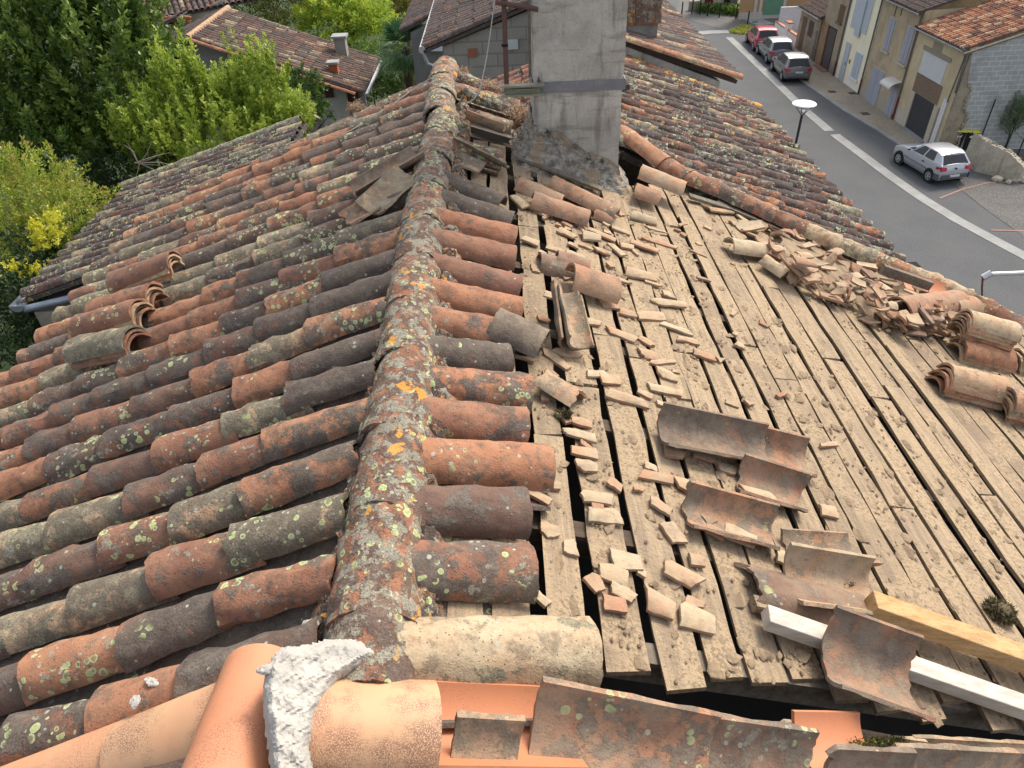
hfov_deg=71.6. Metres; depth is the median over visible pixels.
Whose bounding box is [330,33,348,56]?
chimney
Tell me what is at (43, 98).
laurel tree
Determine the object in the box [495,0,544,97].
mast
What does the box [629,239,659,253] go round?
tile shard
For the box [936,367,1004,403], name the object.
stacked tile
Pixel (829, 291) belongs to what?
tile shard
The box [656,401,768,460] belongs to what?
loose roof tile
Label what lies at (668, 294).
tile shard
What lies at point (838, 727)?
new channel tile
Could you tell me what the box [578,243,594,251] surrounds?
tile chip
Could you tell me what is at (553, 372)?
tile chip
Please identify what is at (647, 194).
loose roof tile
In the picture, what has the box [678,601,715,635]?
tile shard
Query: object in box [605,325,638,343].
tile shard
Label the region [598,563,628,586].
tile shard
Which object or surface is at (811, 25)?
window
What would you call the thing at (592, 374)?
tile shard
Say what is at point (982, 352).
stacked tile
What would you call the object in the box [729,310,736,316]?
tile chip
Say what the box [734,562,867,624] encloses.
loose roof tile
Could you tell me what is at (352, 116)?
verge tile
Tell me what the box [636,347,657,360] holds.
tile shard
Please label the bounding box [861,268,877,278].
tile shard
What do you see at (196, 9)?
back garden house
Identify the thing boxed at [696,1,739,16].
shrub bed
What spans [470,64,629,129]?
annex
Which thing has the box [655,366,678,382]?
tile shard
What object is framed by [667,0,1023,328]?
road
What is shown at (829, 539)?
loose roof tile
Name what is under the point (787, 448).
loose roof tile
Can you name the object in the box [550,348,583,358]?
tile shard
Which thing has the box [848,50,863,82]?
window
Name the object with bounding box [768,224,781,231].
tile shard
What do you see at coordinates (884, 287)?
tile shard
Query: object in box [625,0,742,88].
house
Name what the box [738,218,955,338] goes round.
rubble dust
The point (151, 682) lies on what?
mortar drop
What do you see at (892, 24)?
window
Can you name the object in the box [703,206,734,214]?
tile shard
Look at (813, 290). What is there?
tile shard
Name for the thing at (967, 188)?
paving joint
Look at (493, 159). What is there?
roof slat
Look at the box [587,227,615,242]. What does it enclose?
tile shard
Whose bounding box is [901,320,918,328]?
tile shard
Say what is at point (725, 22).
side road
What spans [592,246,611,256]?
tile shard
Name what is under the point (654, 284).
tile chip
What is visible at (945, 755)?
old channel tile
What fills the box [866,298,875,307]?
tile shard
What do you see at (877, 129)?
kerb
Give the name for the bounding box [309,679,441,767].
new cover tile
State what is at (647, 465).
tile chip
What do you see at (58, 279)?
house
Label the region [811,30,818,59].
door
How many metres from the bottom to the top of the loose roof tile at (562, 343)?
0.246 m
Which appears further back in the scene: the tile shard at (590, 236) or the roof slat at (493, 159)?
the roof slat at (493, 159)
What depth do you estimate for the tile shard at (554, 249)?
4.38 m
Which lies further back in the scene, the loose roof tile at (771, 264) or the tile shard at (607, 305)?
the loose roof tile at (771, 264)
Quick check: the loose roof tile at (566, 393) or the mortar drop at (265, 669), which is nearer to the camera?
the mortar drop at (265, 669)
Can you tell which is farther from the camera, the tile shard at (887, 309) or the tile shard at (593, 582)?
the tile shard at (887, 309)
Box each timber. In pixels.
[761,605,1023,720]
[864,591,1023,673]
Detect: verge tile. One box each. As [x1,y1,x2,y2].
[260,147,284,161]
[284,137,306,152]
[307,129,321,140]
[331,115,353,124]
[353,105,375,117]
[376,98,387,105]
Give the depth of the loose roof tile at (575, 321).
3.54 m
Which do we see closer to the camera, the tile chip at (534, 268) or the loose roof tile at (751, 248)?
the tile chip at (534, 268)
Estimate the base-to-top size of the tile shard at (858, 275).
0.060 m
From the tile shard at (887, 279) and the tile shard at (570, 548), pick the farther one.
the tile shard at (887, 279)
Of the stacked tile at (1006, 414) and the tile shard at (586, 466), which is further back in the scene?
the stacked tile at (1006, 414)
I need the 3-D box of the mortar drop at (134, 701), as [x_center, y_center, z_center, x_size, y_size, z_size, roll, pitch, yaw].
[-1.055,0.890,1.984,0.032,0.014,0.041,-13,51,-13]
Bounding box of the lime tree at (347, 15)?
[289,0,405,54]
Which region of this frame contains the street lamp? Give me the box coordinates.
[792,100,816,143]
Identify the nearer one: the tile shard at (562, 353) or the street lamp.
the tile shard at (562, 353)
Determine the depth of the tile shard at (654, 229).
5.15 m
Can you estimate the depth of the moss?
2.26 m
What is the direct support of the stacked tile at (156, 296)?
on the tiled house at (294, 412)
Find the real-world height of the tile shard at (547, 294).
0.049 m
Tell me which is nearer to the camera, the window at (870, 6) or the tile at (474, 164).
the tile at (474, 164)
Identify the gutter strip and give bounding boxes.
[726,37,833,130]
[830,134,1023,259]
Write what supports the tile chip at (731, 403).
on the tiled house at (294, 412)
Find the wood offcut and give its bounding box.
[879,264,933,290]
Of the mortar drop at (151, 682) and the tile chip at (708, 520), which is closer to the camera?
the mortar drop at (151, 682)
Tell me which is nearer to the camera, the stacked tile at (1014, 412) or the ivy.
the stacked tile at (1014, 412)
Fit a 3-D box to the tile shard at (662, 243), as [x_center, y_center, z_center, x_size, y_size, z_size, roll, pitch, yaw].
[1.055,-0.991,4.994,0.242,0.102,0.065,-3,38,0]
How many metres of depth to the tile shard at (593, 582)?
2.44 m
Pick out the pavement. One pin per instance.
(826, 82)
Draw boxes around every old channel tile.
[450,710,525,759]
[528,676,721,767]
[709,712,819,767]
[781,719,927,747]
[823,743,917,767]
[891,743,1023,767]
[912,734,1023,748]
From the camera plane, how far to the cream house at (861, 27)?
43.42 m
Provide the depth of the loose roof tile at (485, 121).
5.40 m
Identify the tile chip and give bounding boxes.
[530,264,539,273]
[536,315,550,323]
[536,590,551,608]
[539,393,549,401]
[541,370,558,376]
[553,481,561,490]
[561,220,572,227]
[561,415,572,424]
[577,224,587,229]
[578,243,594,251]
[579,439,598,454]
[590,502,603,508]
[603,229,611,234]
[605,262,614,268]
[606,477,622,493]
[619,277,631,284]
[631,249,638,256]
[632,483,643,492]
[636,388,652,400]
[636,570,646,579]
[641,236,649,241]
[643,280,662,287]
[643,461,657,471]
[656,399,663,407]
[671,368,680,373]
[678,222,687,227]
[680,232,687,237]
[684,595,704,608]
[687,552,705,567]
[689,250,706,257]
[696,275,710,282]
[701,514,717,523]
[703,225,712,230]
[715,357,725,363]
[724,399,738,408]
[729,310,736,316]
[733,341,744,349]
[743,399,754,406]
[759,320,769,327]
[774,391,787,398]
[819,441,838,447]
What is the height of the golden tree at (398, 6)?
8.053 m
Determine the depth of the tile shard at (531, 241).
4.33 m
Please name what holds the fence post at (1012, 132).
on the pavement
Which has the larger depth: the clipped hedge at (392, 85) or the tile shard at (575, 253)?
the clipped hedge at (392, 85)
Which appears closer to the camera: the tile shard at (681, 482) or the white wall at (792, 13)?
the tile shard at (681, 482)
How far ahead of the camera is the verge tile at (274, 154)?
6.46 m
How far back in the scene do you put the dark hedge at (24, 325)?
9.21 m
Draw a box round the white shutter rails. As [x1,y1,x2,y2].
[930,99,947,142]
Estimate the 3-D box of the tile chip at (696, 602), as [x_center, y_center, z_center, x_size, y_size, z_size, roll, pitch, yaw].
[0.648,0.776,2.522,0.079,0.040,0.046,-3,38,0]
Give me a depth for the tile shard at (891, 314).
4.99 m
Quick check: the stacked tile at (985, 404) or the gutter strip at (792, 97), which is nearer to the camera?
the stacked tile at (985, 404)
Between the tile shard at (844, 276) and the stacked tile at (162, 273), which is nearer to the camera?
the stacked tile at (162, 273)
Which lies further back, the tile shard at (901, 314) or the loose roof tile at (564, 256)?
the tile shard at (901, 314)
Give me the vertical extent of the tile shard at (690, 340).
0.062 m
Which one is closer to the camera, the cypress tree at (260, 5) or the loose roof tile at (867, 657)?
the loose roof tile at (867, 657)
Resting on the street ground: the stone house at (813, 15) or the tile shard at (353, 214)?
the stone house at (813, 15)
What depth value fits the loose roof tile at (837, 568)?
2.75 m
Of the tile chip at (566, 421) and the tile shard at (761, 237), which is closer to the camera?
the tile chip at (566, 421)
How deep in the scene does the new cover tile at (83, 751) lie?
1.97 m
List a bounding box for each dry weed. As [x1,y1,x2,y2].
[345,97,369,114]
[456,63,468,73]
[473,74,499,92]
[494,77,528,107]
[499,101,528,130]
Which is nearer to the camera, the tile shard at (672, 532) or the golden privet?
the tile shard at (672, 532)
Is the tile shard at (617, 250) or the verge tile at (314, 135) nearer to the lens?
the tile shard at (617, 250)
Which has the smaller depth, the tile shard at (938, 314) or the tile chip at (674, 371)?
the tile chip at (674, 371)
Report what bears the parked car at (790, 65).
on the road at (924, 236)
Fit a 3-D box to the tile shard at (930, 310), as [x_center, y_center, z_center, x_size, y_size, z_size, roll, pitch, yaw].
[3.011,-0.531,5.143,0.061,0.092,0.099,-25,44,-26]
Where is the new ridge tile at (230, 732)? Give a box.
[181,643,280,767]
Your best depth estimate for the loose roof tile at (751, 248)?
5.22 m
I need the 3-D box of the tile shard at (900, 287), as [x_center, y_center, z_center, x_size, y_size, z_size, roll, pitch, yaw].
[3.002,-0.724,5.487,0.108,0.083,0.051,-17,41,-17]
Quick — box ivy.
[275,60,335,132]
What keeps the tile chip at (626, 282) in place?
on the tiled house at (294, 412)
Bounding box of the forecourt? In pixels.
[949,156,1023,235]
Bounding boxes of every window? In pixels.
[807,20,813,36]
[837,4,845,23]
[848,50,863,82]
[850,0,875,35]
[879,16,897,54]
[895,25,915,67]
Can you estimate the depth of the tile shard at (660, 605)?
2.44 m
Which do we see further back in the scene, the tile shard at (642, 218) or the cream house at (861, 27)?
the cream house at (861, 27)
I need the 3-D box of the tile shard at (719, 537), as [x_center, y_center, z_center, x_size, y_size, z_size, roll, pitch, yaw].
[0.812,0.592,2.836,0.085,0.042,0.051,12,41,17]
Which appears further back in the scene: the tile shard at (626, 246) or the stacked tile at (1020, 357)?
the stacked tile at (1020, 357)
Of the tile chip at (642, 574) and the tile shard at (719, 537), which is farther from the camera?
the tile shard at (719, 537)
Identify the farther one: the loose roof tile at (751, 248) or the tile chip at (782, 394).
the loose roof tile at (751, 248)
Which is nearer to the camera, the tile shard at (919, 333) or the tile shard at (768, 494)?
the tile shard at (768, 494)
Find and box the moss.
[847,734,909,747]
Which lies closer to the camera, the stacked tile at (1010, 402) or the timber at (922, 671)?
the timber at (922, 671)
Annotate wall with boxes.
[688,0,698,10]
[775,20,796,46]
[778,6,801,30]
[966,131,1023,182]
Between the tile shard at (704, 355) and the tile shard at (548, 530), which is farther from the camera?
the tile shard at (704, 355)
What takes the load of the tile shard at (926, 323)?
on the tiled house at (294, 412)
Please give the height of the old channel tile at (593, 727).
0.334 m
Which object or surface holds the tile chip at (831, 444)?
on the tiled house at (294, 412)
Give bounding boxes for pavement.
[793,31,965,152]
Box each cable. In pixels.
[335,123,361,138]
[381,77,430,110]
[467,0,494,103]
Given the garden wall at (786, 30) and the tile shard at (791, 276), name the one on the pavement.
the garden wall at (786, 30)
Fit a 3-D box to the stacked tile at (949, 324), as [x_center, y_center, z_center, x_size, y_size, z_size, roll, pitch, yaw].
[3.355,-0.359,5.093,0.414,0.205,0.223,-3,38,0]
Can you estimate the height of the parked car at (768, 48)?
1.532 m
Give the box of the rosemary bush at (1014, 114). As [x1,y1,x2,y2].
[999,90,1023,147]
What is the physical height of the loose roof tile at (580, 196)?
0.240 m
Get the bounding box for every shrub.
[0,135,122,293]
[46,129,177,252]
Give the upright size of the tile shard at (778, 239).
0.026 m
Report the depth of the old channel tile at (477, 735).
1.86 m
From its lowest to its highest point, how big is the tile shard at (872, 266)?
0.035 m
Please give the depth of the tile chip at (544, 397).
3.18 m
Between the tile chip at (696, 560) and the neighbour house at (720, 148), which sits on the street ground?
the neighbour house at (720, 148)
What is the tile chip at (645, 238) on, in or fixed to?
on the tiled house at (294, 412)
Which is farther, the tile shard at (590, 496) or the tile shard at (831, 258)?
the tile shard at (831, 258)
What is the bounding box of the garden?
[0,0,405,371]
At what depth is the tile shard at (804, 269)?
5.04 m
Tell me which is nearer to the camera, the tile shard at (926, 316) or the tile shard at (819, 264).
the tile shard at (926, 316)
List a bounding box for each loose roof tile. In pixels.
[347,146,424,195]
[354,164,425,214]
[465,110,505,132]
[477,111,512,134]
[486,307,550,358]
[514,177,564,200]
[530,191,590,226]
[533,369,587,407]
[536,252,574,280]
[547,175,620,218]
[550,279,579,350]
[555,250,590,267]
[557,284,594,349]
[565,263,621,304]
[632,183,660,205]
[637,164,686,196]
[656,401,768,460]
[680,480,780,550]
[723,237,787,259]
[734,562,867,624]
[735,453,812,512]
[758,254,790,277]
[765,427,816,477]
[780,528,883,566]
[783,542,875,614]
[820,604,935,722]
[887,290,969,316]
[902,271,947,293]
[959,296,983,312]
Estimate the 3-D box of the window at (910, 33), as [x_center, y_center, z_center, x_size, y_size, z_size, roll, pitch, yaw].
[21.315,-18.222,38.297,0.220,1.948,1.052,-2,38,0]
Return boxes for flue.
[326,59,339,73]
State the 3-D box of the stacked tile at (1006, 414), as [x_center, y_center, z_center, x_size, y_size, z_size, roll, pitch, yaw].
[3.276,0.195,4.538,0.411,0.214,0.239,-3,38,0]
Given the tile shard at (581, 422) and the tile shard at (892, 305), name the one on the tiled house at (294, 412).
the tile shard at (581, 422)
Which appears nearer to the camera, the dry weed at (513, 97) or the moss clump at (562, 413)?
the moss clump at (562, 413)
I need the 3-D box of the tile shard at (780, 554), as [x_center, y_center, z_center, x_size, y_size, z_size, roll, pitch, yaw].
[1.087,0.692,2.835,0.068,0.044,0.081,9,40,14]
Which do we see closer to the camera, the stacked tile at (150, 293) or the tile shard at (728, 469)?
the tile shard at (728, 469)
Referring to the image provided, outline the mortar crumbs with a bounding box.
[514,168,1023,727]
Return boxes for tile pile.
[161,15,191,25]
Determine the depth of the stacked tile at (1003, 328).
4.97 m
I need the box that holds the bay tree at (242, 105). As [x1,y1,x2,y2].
[96,25,316,173]
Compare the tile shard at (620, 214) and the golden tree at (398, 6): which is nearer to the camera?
the tile shard at (620, 214)
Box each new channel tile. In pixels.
[436,681,588,767]
[791,710,863,767]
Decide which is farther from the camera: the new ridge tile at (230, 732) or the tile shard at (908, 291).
the tile shard at (908, 291)
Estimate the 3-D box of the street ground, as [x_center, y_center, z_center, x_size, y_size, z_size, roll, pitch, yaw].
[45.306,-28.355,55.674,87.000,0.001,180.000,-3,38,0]
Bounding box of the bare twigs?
[126,141,169,176]
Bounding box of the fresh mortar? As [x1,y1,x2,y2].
[262,639,373,767]
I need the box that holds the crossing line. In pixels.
[698,30,729,34]
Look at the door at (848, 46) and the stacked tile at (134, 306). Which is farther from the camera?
the door at (848, 46)
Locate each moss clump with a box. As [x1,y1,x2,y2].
[552,406,574,420]
[980,595,1018,626]
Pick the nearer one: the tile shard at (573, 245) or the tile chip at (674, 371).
the tile chip at (674, 371)
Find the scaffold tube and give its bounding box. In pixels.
[981,270,1023,295]
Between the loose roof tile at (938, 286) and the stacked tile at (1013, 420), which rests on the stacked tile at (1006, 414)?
the stacked tile at (1013, 420)
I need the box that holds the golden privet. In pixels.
[0,204,66,361]
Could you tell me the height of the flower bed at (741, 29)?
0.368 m
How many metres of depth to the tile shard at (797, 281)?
5.14 m
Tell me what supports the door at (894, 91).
in the tan house at (892, 49)
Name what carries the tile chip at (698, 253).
on the tiled house at (294, 412)
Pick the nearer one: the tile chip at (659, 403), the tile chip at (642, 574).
the tile chip at (642, 574)
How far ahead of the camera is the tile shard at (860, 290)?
5.19 m
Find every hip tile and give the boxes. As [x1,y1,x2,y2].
[457,71,521,100]
[463,87,515,113]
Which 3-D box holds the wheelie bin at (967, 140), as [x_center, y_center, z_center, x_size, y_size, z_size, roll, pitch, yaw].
[23.086,-12.364,35.823,0.560,1.020,0.720,10,40,16]
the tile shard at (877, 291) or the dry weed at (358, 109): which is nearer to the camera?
the tile shard at (877, 291)
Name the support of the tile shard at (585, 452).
on the tiled house at (294, 412)
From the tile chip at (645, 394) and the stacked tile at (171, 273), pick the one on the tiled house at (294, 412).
the tile chip at (645, 394)
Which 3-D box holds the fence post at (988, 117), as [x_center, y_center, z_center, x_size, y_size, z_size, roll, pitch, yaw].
[23.453,-13.065,34.939,0.055,1.850,0.055,3,39,7]
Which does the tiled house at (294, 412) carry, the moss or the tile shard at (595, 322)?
the tile shard at (595, 322)
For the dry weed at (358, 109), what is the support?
on the tiled house at (294, 412)
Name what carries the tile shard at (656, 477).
on the tiled house at (294, 412)
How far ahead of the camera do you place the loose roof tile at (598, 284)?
3.97 m
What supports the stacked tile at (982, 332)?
on the stacked tile at (981, 336)
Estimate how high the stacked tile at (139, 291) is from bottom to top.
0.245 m
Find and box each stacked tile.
[62,324,145,363]
[69,298,148,337]
[69,329,147,364]
[70,333,152,369]
[84,281,162,311]
[92,301,152,332]
[105,250,179,291]
[109,257,181,293]
[121,254,181,288]
[134,305,149,324]
[135,307,156,326]
[140,287,163,309]
[142,292,168,315]
[144,290,156,312]
[156,260,184,283]
[924,375,995,410]
[928,370,999,404]
[932,373,1002,410]
[936,362,1011,399]
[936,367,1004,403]
[945,342,1010,374]
[946,321,977,341]
[946,324,963,343]
[949,317,1013,351]
[949,336,1017,368]
[951,315,1014,347]
[953,339,1017,373]
[954,312,1016,344]
[958,309,1022,342]
[1000,403,1023,427]
[1003,400,1023,424]
[1004,395,1023,421]
[1007,386,1023,413]
[1007,391,1023,417]
[1013,348,1023,368]
[1015,351,1023,371]
[1017,356,1023,375]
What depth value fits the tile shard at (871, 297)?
5.00 m
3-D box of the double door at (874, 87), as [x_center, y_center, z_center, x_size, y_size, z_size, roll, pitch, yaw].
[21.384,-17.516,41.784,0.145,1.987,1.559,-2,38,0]
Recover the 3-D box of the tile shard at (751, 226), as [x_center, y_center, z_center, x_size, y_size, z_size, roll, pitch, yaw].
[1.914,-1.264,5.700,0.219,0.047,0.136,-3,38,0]
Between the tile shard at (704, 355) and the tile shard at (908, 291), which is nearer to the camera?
the tile shard at (704, 355)
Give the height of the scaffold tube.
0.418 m
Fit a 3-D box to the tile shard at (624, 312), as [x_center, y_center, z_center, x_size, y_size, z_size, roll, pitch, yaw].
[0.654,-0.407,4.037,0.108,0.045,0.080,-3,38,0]
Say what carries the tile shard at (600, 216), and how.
on the tiled house at (294, 412)
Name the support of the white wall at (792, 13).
on the street ground
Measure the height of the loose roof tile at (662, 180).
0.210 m
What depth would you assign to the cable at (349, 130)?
6.09 m
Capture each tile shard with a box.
[338,203,380,225]
[510,195,529,209]
[514,354,534,362]
[520,236,539,247]
[528,204,552,217]
[529,490,552,506]
[539,522,559,538]
[541,347,571,370]
[543,290,552,299]
[545,245,562,252]
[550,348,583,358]
[556,227,577,238]
[561,428,596,443]
[562,539,578,557]
[566,249,585,257]
[567,241,578,249]
[570,445,598,460]
[571,416,592,429]
[574,458,597,472]
[579,489,612,506]
[580,229,600,241]
[582,572,605,593]
[586,370,607,378]
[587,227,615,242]
[587,507,623,525]
[588,318,602,326]
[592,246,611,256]
[593,209,612,224]
[597,298,619,310]
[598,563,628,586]
[599,372,620,385]
[602,594,627,613]
[604,388,648,409]
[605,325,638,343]
[606,243,625,256]
[608,547,643,571]
[610,580,637,603]
[611,226,630,235]
[616,211,624,216]
[618,308,636,318]
[619,241,633,249]
[625,266,656,282]
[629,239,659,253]
[630,210,656,225]
[636,311,665,321]
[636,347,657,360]
[637,335,654,346]
[637,469,673,485]
[643,584,675,621]
[644,225,667,234]
[646,236,677,249]
[646,382,682,397]
[649,298,686,308]
[649,359,675,365]
[650,496,671,516]
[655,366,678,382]
[658,521,688,543]
[659,321,692,336]
[661,290,675,299]
[662,560,705,589]
[663,444,687,459]
[673,475,688,493]
[676,335,699,345]
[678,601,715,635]
[691,451,715,462]
[693,348,716,362]
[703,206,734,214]
[705,523,724,540]
[714,460,737,475]
[724,522,756,548]
[728,220,736,226]
[735,214,749,220]
[736,220,765,232]
[737,484,776,499]
[746,232,756,236]
[755,231,776,244]
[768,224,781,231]
[768,238,782,252]
[768,249,785,259]
[770,231,789,238]
[772,236,782,243]
[776,549,784,565]
[779,255,789,267]
[780,228,794,237]
[784,267,801,286]
[786,268,796,284]
[789,254,817,267]
[789,260,806,278]
[792,228,805,240]
[793,264,818,272]
[794,251,813,258]
[802,241,819,247]
[802,275,820,283]
[807,283,819,297]
[810,271,821,278]
[815,253,825,258]
[816,262,829,266]
[818,504,838,519]
[819,291,843,303]
[821,265,836,270]
[823,252,836,270]
[826,248,844,255]
[826,290,845,301]
[830,285,846,294]
[832,281,851,287]
[837,254,848,260]
[839,274,852,280]
[842,286,859,293]
[843,292,856,302]
[846,287,851,299]
[847,271,864,278]
[850,262,864,275]
[850,276,866,288]
[853,287,865,293]
[856,261,877,270]
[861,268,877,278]
[861,289,873,299]
[861,316,880,324]
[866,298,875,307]
[867,290,886,301]
[869,281,882,288]
[871,284,887,303]
[874,299,886,308]
[874,311,888,328]
[876,307,889,312]
[876,312,890,321]
[879,277,897,281]
[879,282,894,291]
[885,292,893,296]
[885,311,898,318]
[887,301,897,310]
[888,319,897,327]
[894,285,904,293]
[897,309,909,324]
[898,320,907,332]
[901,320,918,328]
[903,288,917,294]
[905,325,932,335]
[905,329,926,336]
[906,313,924,325]
[912,285,926,292]
[918,307,935,324]
[919,302,933,313]
[921,314,946,324]
[921,318,936,325]
[921,325,938,330]
[923,306,935,312]
[932,329,950,336]
[934,300,944,311]
[935,312,944,323]
[946,310,957,319]
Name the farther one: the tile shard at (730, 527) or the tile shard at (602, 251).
the tile shard at (602, 251)
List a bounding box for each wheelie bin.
[957,130,967,147]
[962,130,979,149]
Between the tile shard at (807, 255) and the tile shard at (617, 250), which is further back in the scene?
the tile shard at (807, 255)
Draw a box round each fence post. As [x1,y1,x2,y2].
[982,99,995,135]
[1005,116,1018,147]
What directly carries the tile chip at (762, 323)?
on the tiled house at (294, 412)
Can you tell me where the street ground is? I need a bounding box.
[754,25,1023,236]
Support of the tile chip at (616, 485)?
on the tiled house at (294, 412)
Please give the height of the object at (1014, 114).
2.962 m
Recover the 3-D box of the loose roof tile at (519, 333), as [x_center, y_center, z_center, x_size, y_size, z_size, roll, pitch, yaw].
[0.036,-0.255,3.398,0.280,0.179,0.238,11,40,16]
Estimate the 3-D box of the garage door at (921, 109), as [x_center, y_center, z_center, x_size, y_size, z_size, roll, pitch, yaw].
[21.501,-14.057,37.408,0.012,1.871,2.117,-2,38,0]
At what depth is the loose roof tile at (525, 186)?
4.95 m
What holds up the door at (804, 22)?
in the stone house at (813, 15)
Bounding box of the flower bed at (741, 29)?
[729,23,753,34]
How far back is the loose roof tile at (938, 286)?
5.75 m
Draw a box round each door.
[797,16,807,50]
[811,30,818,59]
[821,28,836,69]
[838,42,851,81]
[865,65,884,105]
[884,85,899,117]
[906,93,934,138]
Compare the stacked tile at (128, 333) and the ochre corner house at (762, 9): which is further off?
the ochre corner house at (762, 9)
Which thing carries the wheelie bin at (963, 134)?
on the pavement
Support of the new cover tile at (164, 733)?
on the tiled house at (294, 412)
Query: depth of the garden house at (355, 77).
23.72 m
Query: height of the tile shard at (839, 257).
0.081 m
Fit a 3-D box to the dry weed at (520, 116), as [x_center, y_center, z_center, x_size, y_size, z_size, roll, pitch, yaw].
[0.127,-2.255,5.948,0.465,0.203,0.386,-19,41,-20]
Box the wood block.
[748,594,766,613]
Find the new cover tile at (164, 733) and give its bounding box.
[100,682,215,767]
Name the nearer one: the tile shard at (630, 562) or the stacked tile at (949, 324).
the tile shard at (630, 562)
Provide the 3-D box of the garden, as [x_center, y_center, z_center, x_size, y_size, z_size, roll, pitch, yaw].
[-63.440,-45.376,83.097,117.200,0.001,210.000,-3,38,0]
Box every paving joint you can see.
[939,182,1004,198]
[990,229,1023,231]
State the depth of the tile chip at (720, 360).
3.93 m
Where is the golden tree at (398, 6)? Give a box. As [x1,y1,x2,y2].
[380,0,414,72]
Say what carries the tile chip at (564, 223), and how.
on the tiled house at (294, 412)
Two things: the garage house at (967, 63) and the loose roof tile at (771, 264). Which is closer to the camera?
the loose roof tile at (771, 264)
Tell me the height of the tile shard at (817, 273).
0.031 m
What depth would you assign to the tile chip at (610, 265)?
4.45 m
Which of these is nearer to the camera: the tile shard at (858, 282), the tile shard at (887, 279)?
the tile shard at (858, 282)
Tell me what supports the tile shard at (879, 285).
on the tile shard at (866, 293)
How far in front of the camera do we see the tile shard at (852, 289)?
5.05 m
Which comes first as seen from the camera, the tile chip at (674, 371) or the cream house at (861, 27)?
the tile chip at (674, 371)
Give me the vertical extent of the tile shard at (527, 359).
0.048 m
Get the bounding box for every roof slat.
[453,136,509,168]
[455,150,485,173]
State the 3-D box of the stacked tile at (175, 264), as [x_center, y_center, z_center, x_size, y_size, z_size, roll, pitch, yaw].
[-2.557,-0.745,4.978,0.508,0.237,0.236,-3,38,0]
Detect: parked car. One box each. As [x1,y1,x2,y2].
[745,25,778,50]
[756,36,794,63]
[770,52,811,81]
[893,142,970,182]
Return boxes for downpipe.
[527,0,531,76]
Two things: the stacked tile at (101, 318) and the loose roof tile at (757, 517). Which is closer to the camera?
the loose roof tile at (757, 517)
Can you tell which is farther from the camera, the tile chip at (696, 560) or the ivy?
the ivy
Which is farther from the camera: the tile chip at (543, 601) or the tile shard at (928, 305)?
the tile shard at (928, 305)
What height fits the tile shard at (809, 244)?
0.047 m
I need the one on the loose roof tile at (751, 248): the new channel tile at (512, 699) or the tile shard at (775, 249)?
the tile shard at (775, 249)
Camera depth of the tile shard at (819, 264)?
5.25 m
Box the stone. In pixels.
[991,175,1002,181]
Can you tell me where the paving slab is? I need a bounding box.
[744,19,773,24]
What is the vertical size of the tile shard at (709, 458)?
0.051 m
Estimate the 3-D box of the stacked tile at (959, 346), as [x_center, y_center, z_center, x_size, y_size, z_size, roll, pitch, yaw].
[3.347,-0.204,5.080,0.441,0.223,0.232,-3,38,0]
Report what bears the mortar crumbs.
on the tiled house at (294, 412)
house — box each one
[0,56,1023,767]
[8,115,307,326]
[105,5,381,161]
[141,0,258,33]
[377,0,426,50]
[399,0,443,84]
[418,0,527,105]
[514,55,1023,359]
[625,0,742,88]
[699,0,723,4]
[738,0,812,19]
[795,0,828,61]
[812,0,852,75]
[835,0,883,93]
[860,0,988,119]
[894,0,1023,149]
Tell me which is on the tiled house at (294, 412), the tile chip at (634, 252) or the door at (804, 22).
the tile chip at (634, 252)
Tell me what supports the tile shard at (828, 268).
on the tile shard
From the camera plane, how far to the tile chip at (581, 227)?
4.77 m
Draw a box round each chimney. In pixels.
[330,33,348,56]
[509,0,629,223]
[626,0,662,38]
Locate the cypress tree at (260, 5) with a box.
[230,0,334,32]
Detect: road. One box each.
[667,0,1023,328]
[677,0,778,30]
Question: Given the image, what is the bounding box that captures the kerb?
[799,79,901,144]
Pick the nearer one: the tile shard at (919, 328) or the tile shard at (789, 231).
the tile shard at (919, 328)
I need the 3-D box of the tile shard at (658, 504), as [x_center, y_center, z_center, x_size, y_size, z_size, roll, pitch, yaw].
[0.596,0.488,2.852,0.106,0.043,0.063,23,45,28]
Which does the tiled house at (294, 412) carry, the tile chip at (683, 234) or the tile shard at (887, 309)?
the tile chip at (683, 234)
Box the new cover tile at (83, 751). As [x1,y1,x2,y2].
[0,722,116,767]
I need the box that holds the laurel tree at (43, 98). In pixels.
[0,0,187,210]
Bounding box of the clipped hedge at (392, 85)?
[307,25,415,105]
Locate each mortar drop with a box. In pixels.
[129,695,140,709]
[144,677,158,686]
[256,664,271,674]
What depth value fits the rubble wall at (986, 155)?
33.22 m
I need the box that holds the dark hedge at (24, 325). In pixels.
[0,223,80,368]
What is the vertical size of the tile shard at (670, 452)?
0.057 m
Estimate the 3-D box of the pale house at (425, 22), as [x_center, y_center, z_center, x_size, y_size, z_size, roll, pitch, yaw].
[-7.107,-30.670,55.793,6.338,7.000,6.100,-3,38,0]
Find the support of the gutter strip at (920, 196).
on the road at (924, 236)
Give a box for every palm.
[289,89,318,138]
[373,14,424,88]
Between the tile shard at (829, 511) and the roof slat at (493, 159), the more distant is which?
the roof slat at (493, 159)

